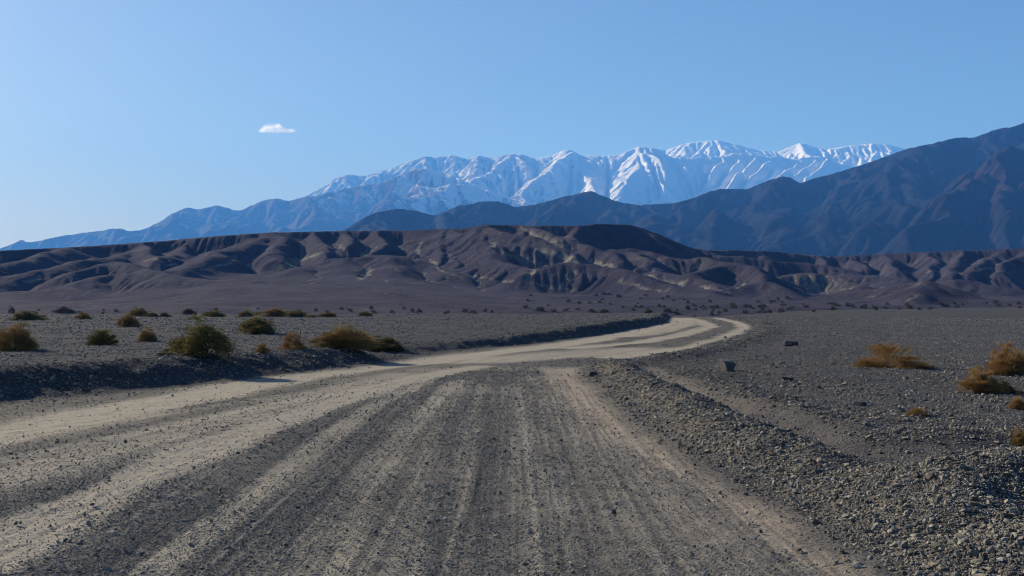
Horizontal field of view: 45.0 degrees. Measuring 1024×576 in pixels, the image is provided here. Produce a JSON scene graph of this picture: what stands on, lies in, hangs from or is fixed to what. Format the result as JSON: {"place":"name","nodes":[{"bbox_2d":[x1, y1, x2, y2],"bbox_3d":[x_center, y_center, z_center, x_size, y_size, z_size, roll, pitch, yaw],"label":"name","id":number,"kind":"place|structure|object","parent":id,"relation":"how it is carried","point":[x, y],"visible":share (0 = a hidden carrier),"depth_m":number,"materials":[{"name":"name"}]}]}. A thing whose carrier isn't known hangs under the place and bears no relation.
{"place":"outdoors","nodes":[
{"label":"outdoors","id":0,"kind":"place"},
{"bbox_2d":[0,169,534,250],"bbox_3d":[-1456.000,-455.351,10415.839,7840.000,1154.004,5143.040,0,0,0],"label":"mountains","id":1,"kind":"structure","parent":0,"point":[429,192],"depth_m":10357.37,"materials":[{"name":"blue stone"}]},
{"bbox_2d":[0,316,888,575],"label":"road","id":2,"kind":"structure","parent":0,"point":[599,346],"depth_m":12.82,"materials":[{"name":"grey gravel"}]},
{"bbox_2d":[0,224,1023,316],"bbox_3d":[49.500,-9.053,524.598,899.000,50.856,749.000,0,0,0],"label":"hills","id":3,"kind":"structure","parent":0,"point":[505,269],"depth_m":532.00,"materials":[{"name":"brown stone"}]},
{"bbox_2d":[532,306,543,310],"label":"creosote shrub","id":4,"kind":"object","parent":3,"relation":"on","point":[539,309],"visible":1,"depth_m":273.08,"materials":[{"name":"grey plant"}]},
{"bbox_2d":[0,307,1023,575],"bbox_3d":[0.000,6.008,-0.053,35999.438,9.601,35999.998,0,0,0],"label":"ground","id":5,"kind":"structure","parent":0,"point":[890,315],"depth_m":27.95,"materials":[{"name":"grey gravel"}]},
{"bbox_2d":[8,306,14,313],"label":"desert shrub","id":6,"kind":"object","parent":5,"relation":"on","point":[10,311],"visible":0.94,"depth_m":259.27,"materials":[{"name":"green plant"}]},
{"bbox_2d":[0,321,41,351],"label":"desert shrub","id":7,"kind":"object","parent":5,"relation":"on","point":[14,338],"visible":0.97,"depth_m":34.15,"materials":[{"name":"plant"}]},
{"bbox_2d":[8,310,48,320],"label":"desert shrub","id":8,"kind":"object","parent":5,"relation":"on","point":[26,315],"visible":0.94,"depth_m":86.68,"materials":[{"name":"green plant"}]},
{"bbox_2d":[50,306,75,312],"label":"desert shrub","id":9,"kind":"object","parent":5,"relation":"on","point":[62,309],"visible":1,"depth_m":261.87,"materials":[{"name":"green plant"}]},
{"bbox_2d":[72,312,92,319],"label":"desert shrub","id":10,"kind":"object","parent":5,"relation":"on","point":[81,316],"visible":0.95,"depth_m":91.67,"materials":[{"name":"brown plant"}]},
{"bbox_2d":[85,327,119,345],"bbox_3d":[-13.060,1.553,39.322,1.213,0.659,1.248,0,-1,-26],"label":"desert shrub","id":11,"kind":"object","parent":5,"relation":"on","point":[102,337],"visible":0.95,"depth_m":39.12,"materials":[{"name":"green plant"}]},
{"bbox_2d":[115,312,141,326],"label":"desert shrub","id":12,"kind":"object","parent":5,"relation":"on","point":[127,320],"visible":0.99,"depth_m":67.28,"materials":[{"name":"brown plant"}]},
{"bbox_2d":[130,307,148,315],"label":"desert shrub","id":13,"kind":"object","parent":5,"relation":"on","point":[141,311],"visible":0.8,"depth_m":107.38,"materials":[{"name":"green plant"}]},
{"bbox_2d":[137,326,157,341],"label":"desert shrub","id":14,"kind":"object","parent":5,"relation":"on","point":[146,335],"visible":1,"depth_m":43.48,"materials":[{"name":"brown plant"}]},
{"bbox_2d":[142,311,157,316],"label":"desert shrub","id":15,"kind":"object","parent":5,"relation":"on","point":[152,314],"visible":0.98,"depth_m":105.18,"materials":[{"name":"green plant"}]},
{"bbox_2d":[159,313,171,316],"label":"desert shrub","id":16,"kind":"object","parent":5,"relation":"on","point":[164,314],"visible":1,"depth_m":105.41,"materials":[{"name":"green plant"}]},
{"bbox_2d":[157,349,176,355],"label":"desert shrub","id":17,"kind":"object","parent":5,"relation":"on","point":[163,353],"visible":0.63,"depth_m":31.52,"materials":[{"name":"green plant"}]},
{"bbox_2d":[181,308,196,314],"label":"desert shrub","id":18,"kind":"object","parent":5,"relation":"on","point":[188,311],"visible":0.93,"depth_m":116.71,"materials":[{"name":"green plant"}]},
{"bbox_2d":[160,309,242,356],"bbox_3d":[-7.178,1.033,28.830,1.703,1.143,1.888,0,-1,-40],"label":"desert shrub","id":19,"kind":"object","parent":5,"relation":"on","point":[212,338],"visible":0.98,"depth_m":28.59,"materials":[{"name":"green plant"}]},
{"bbox_2d":[200,309,226,316],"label":"desert shrub","id":20,"kind":"object","parent":5,"relation":"on","point":[215,313],"visible":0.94,"depth_m":103.84,"materials":[{"name":"green plant"}]},
{"bbox_2d":[237,309,255,316],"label":"desert shrub","id":21,"kind":"object","parent":5,"relation":"on","point":[244,314],"visible":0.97,"depth_m":104.51,"materials":[{"name":"green plant"}]},
{"bbox_2d":[234,308,278,333],"bbox_3d":[-10.921,1.417,52.707,2.180,1.141,2.417,0,0,4],"label":"desert shrub","id":22,"kind":"object","parent":5,"relation":"on","point":[255,324],"visible":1,"depth_m":52.46,"materials":[{"name":"green plant"}]},
{"bbox_2d":[255,343,270,353],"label":"desert shrub","id":23,"kind":"object","parent":5,"relation":"on","point":[262,349],"visible":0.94,"depth_m":31.01,"materials":[{"name":"brown plant"}]},
{"bbox_2d":[260,308,287,316],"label":"desert shrub","id":24,"kind":"object","parent":5,"relation":"on","point":[276,312],"visible":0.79,"depth_m":105.63,"materials":[{"name":"brown plant"}]},
{"bbox_2d":[274,331,308,349],"bbox_3d":[-5.910,1.424,33.347,1.276,0.595,0.929,-1,-1,55],"label":"desert shrub","id":25,"kind":"object","parent":5,"relation":"on","point":[289,338],"visible":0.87,"depth_m":33.24,"materials":[{"name":"brown plant"}]},
{"bbox_2d":[284,310,309,316],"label":"desert shrub","id":26,"kind":"object","parent":5,"relation":"on","point":[294,313],"visible":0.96,"depth_m":104.05,"materials":[{"name":"green plant"}]},
{"bbox_2d":[317,312,336,316],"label":"desert shrub","id":27,"kind":"object","parent":5,"relation":"on","point":[329,314],"visible":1,"depth_m":102.48,"materials":[{"name":"green plant"}]},
{"bbox_2d":[305,322,381,349],"bbox_3d":[-4.830,1.352,35.059,2.220,0.788,2.392,0,-1,27],"label":"desert shrub","id":28,"kind":"object","parent":5,"relation":"on","point":[343,338],"visible":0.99,"depth_m":34.85,"materials":[{"name":"plant"}]},
{"bbox_2d":[358,311,373,315],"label":"desert shrub","id":29,"kind":"object","parent":5,"relation":"on","point":[365,313],"visible":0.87,"depth_m":105.55,"materials":[{"name":"green plant"}]},
{"bbox_2d":[364,335,408,350],"bbox_3d":[-4.200,1.789,40.425,1.675,0.521,1.626,0,-1,-45],"label":"desert shrub","id":30,"kind":"object","parent":5,"relation":"on","point":[385,342],"visible":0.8,"depth_m":40.15,"materials":[{"name":"green plant"}]},
{"bbox_2d":[385,341,404,351],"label":"desert shrub","id":31,"kind":"object","parent":5,"relation":"on","point":[399,349],"visible":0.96,"depth_m":40.05,"materials":[{"name":"green plant"}]},
{"bbox_2d":[589,371,597,376],"bbox_3d":[1.801,1.924,27.551,0.201,0.166,0.142,0,-1,-20],"label":"boulder","id":32,"kind":"object","parent":5,"relation":"on","point":[592,373],"visible":0.89,"depth_m":27.49,"materials":[{"name":"stone"}]},
{"bbox_2d":[644,308,653,313],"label":"creosote shrub","id":33,"kind":"object","parent":5,"relation":"on","point":[648,311],"visible":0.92,"depth_m":114.94,"materials":[{"name":"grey plant"}]},
{"bbox_2d":[719,359,735,371],"bbox_3d":[5.294,1.953,30.244,0.411,0.436,0.399,0,-1,43],"label":"boulder","id":34,"kind":"object","parent":5,"relation":"on","point":[727,365],"visible":0.76,"depth_m":30.09,"materials":[{"name":"stone"}]},
{"bbox_2d":[782,376,792,380],"bbox_3d":[6.052,2.011,27.162,0.242,0.132,0.254,0,0,0],"label":"boulder","id":35,"kind":"object","parent":5,"relation":"on","point":[788,378],"visible":0.73,"depth_m":27.07,"materials":[{"name":"stone"}]},
{"bbox_2d":[784,341,797,345],"bbox_3d":[10.648,2.160,47.084,0.549,0.314,0.401,0,-1,-26],"label":"boulder","id":36,"kind":"object","parent":5,"relation":"on","point":[790,343],"visible":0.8,"depth_m":46.96,"materials":[{"name":"stone"}]},
{"bbox_2d":[852,401,866,405],"bbox_3d":[5.743,1.927,20.444,0.247,0.120,0.176,0,-1,22],"label":"boulder","id":37,"kind":"object","parent":5,"relation":"on","point":[858,403],"visible":0.85,"depth_m":20.39,"materials":[{"name":"stone"}]},
{"bbox_2d":[848,341,939,369],"bbox_3d":[9.819,1.775,32.214,2.577,0.752,2.476,0,0,-7],"label":"desert shrub","id":38,"kind":"object","parent":5,"relation":"on","point":[884,351],"visible":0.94,"depth_m":31.98,"materials":[{"name":"brown plant"}]},
{"bbox_2d":[905,407,929,416],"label":"desert shrub","id":39,"kind":"object","parent":5,"relation":"on","point":[918,411],"visible":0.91,"depth_m":18.51,"materials":[{"name":"brown plant"}]},
{"bbox_2d":[952,365,1004,393],"bbox_3d":[9.009,1.743,23.708,0.949,0.600,1.050,0,-1,-28],"label":"desert shrub","id":40,"kind":"object","parent":5,"relation":"on","point":[981,382],"visible":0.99,"depth_m":23.63,"materials":[{"name":"brown plant"}]},
{"bbox_2d":[981,339,1023,375],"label":"desert shrub","id":41,"kind":"object","parent":5,"relation":"on","point":[1010,363],"visible":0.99,"depth_m":28.95,"materials":[{"name":"brown plant"}]},
{"bbox_2d":[990,379,1023,394],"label":"desert shrub","id":42,"kind":"object","parent":5,"relation":"on","point":[1006,387],"visible":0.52,"depth_m":23.88,"materials":[{"name":"green plant"}]},
{"bbox_2d":[1008,395,1023,409],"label":"desert shrub","id":43,"kind":"object","parent":5,"relation":"on","point":[1017,403],"visible":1,"depth_m":20.18,"materials":[{"name":"brown plant"}]},
{"bbox_2d":[1009,424,1023,445],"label":"desert shrub","id":44,"kind":"object","parent":5,"relation":"on","point":[1018,438],"visible":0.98,"depth_m":14.99,"materials":[{"name":"brown plant"}]},
{"bbox_2d":[0,0,1023,248],"label":"sky","id":45,"kind":"structure","parent":0,"point":[128,115],"materials":[{"name":"blue"}]},
{"bbox_2d":[301,140,904,205],"bbox_3d":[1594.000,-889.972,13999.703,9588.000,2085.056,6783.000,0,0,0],"label":"mountains","id":46,"kind":"structure","parent":0,"point":[640,176],"depth_m":13355.23,"materials":[{"name":"white snow"}]},
{"bbox_2d":[343,123,1023,256],"bbox_3d":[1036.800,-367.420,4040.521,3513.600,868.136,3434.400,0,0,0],"label":"mountains","id":47,"kind":"structure","parent":0,"point":[961,194],"depth_m":3697.64,"materials":[{"name":"blue stone"}]}
]}

